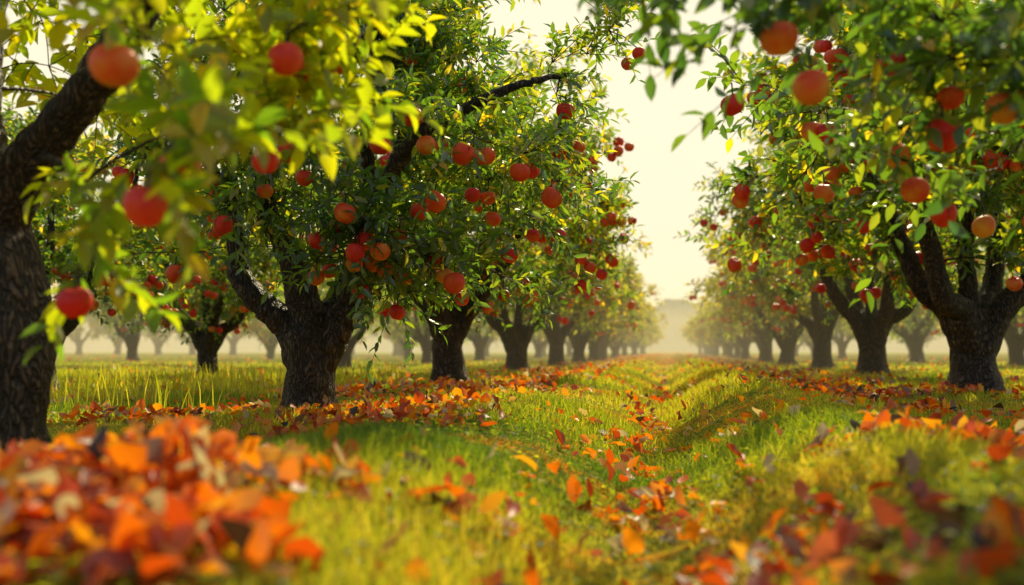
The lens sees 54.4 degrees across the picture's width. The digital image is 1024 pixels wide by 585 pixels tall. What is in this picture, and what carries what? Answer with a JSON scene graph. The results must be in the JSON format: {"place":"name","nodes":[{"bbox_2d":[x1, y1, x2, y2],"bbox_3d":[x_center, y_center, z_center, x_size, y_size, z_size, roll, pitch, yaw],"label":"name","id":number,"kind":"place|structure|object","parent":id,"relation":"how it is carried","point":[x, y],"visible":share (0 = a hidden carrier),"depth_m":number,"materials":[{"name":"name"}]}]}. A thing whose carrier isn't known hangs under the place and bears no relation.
{"place":"outdoors","nodes":[
{"label":"outdoors","id":0,"kind":"place"},
{"bbox_2d":[1,0,1019,322],"label":"sky","id":1,"kind":"structure","parent":0,"point":[665,193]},
{"bbox_2d":[1,352,1023,584],"bbox_3d":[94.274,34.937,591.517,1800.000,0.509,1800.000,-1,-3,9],"label":"ground","id":2,"kind":"structure","parent":0,"point":[363,356],"depth_m":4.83,"materials":[{"name":"green plant"}]},
{"bbox_2d":[1,78,240,388],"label":"apple tree","id":3,"kind":"object","parent":2,"relation":"on","point":[57,212],"visible":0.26,"depth_m":14.55,"materials":[{"name":"green plant"}]},
{"bbox_2d":[98,163,312,374],"bbox_3d":[-6.592,-0.627,21.773,5.377,5.203,5.192,2,-4,-32],"label":"apple tree","id":4,"kind":"object","parent":2,"relation":"on","point":[208,337],"visible":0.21,"depth_m":21.37,"materials":[{"name":"green plant"}]},
{"bbox_2d":[50,360,404,411],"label":"tall weeds","id":5,"kind":"object","parent":2,"relation":"on","point":[101,381],"visible":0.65,"depth_m":12.26,"materials":[{"name":"green plant"}]},
{"bbox_2d":[0,0,535,452],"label":"apple tree","id":6,"kind":"object","parent":2,"relation":"on","point":[284,49],"visible":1,"depth_m":4.01,"materials":[{"name":"green plant"}]},
{"bbox_2d":[267,228,418,368],"bbox_3d":[-5.229,0.138,32.644,4.866,4.964,5.751,-3,-5,43],"label":"apple tree","id":7,"kind":"object","parent":2,"relation":"on","point":[347,355],"visible":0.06,"depth_m":32.08,"materials":[{"name":"green plant"}]},
{"bbox_2d":[76,0,659,414],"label":"apple tree","id":8,"kind":"object","parent":2,"relation":"on","point":[308,328],"visible":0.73,"depth_m":8.38,"materials":[{"name":"green plant"}]},
{"bbox_2d":[377,291,490,363],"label":"apple tree","id":9,"kind":"object","parent":2,"relation":"on","point":[425,340],"visible":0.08,"depth_m":42.74,"materials":[{"name":"green plant"}]},
{"bbox_2d":[277,30,643,383],"bbox_3d":[-0.968,-1.511,18.105,6.608,6.622,6.844,0,-3,1],"label":"apple tree","id":10,"kind":"object","parent":2,"relation":"on","point":[448,359],"visible":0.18,"depth_m":17.66,"materials":[{"name":"green plant"}]},
{"bbox_2d":[0,353,1023,584],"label":"fallen leaves","id":11,"kind":"object","parent":2,"relation":"on","point":[73,487],"visible":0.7,"depth_m":2.86,"materials":[{"name":"orange plant"}]},
{"bbox_2d":[54,240,1023,364],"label":"distant orchard trees","id":12,"kind":"object","parent":2,"relation":"on","point":[707,331],"visible":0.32,"depth_m":72.77,"materials":[{"name":"leaf"},{"name":"bark"},{"name":"apple fruit"}]},
{"bbox_2d":[436,154,648,371],"bbox_3d":[-0.268,-0.805,27.038,7.757,6.211,7.212,3,-5,-44],"label":"apple tree","id":13,"kind":"object","parent":2,"relation":"on","point":[516,338],"visible":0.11,"depth_m":26.50,"materials":[{"name":"green plant"}]},
{"bbox_2d":[507,211,652,366],"bbox_3d":[1.534,-0.411,36.182,6.659,6.468,7.763,0,-3,0],"label":"apple tree","id":14,"kind":"object","parent":2,"relation":"on","point":[556,336],"visible":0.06,"depth_m":35.86,"materials":[{"name":"green plant"}]},
{"bbox_2d":[539,236,643,363],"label":"apple tree","id":15,"kind":"object","parent":2,"relation":"on","point":[579,340],"visible":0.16,"depth_m":44.37,"materials":[{"name":"leaf"},{"name":"bark"},{"name":"apple fruit"}]},
{"bbox_2d":[552,255,659,361],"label":"apple tree","id":16,"kind":"object","parent":2,"relation":"on","point":[594,351],"visible":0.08,"depth_m":53.59,"materials":[{"name":"leaf"},{"name":"bark"},{"name":"apple fruit"}]},
{"bbox_2d":[690,246,809,362],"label":"apple tree","id":17,"kind":"object","parent":2,"relation":"on","point":[766,353],"visible":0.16,"depth_m":49.34,"materials":[{"name":"leaf"},{"name":"bark"},{"name":"apple fruit"}]},
{"bbox_2d":[681,214,880,363],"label":"apple tree","id":18,"kind":"object","parent":2,"relation":"on","point":[787,340],"visible":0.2,"depth_m":40.40,"materials":[{"name":"leaf"},{"name":"bark"},{"name":"apple fruit"}]},
{"bbox_2d":[577,0,1023,312],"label":"apple tree","id":19,"kind":"object","parent":2,"relation":"on","point":[989,39],"visible":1,"depth_m":4.34,"materials":[{"name":"green plant"}]},
{"bbox_2d":[709,174,898,368],"bbox_3d":[9.746,-0.874,31.330,7.023,6.821,8.187,2,-4,-35],"label":"apple tree","id":20,"kind":"object","parent":2,"relation":"on","point":[820,334],"visible":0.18,"depth_m":31.13,"materials":[{"name":"green plant"}]},
{"bbox_2d":[672,101,1022,375],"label":"apple tree","id":21,"kind":"object","parent":2,"relation":"on","point":[870,330],"visible":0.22,"depth_m":22.60,"materials":[{"name":"green plant"}]},
{"bbox_2d":[698,0,1023,394],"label":"apple tree","id":22,"kind":"object","parent":2,"relation":"on","point":[974,324],"visible":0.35,"depth_m":13.71,"materials":[{"name":"green plant"}]},
{"bbox_2d":[945,245,1023,366],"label":"apple tree","id":23,"kind":"object","parent":2,"relation":"on","point":[1014,339],"visible":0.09,"depth_m":35.29,"materials":[{"name":"green plant"}]},
{"bbox_2d":[63,299,1007,351],"bbox_3d":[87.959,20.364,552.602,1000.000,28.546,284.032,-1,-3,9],"label":"distant wooded hill","id":24,"kind":"structure","parent":0,"point":[677,312],"depth_m":421.99,"materials":[{"name":"beige plant"}]}
]}

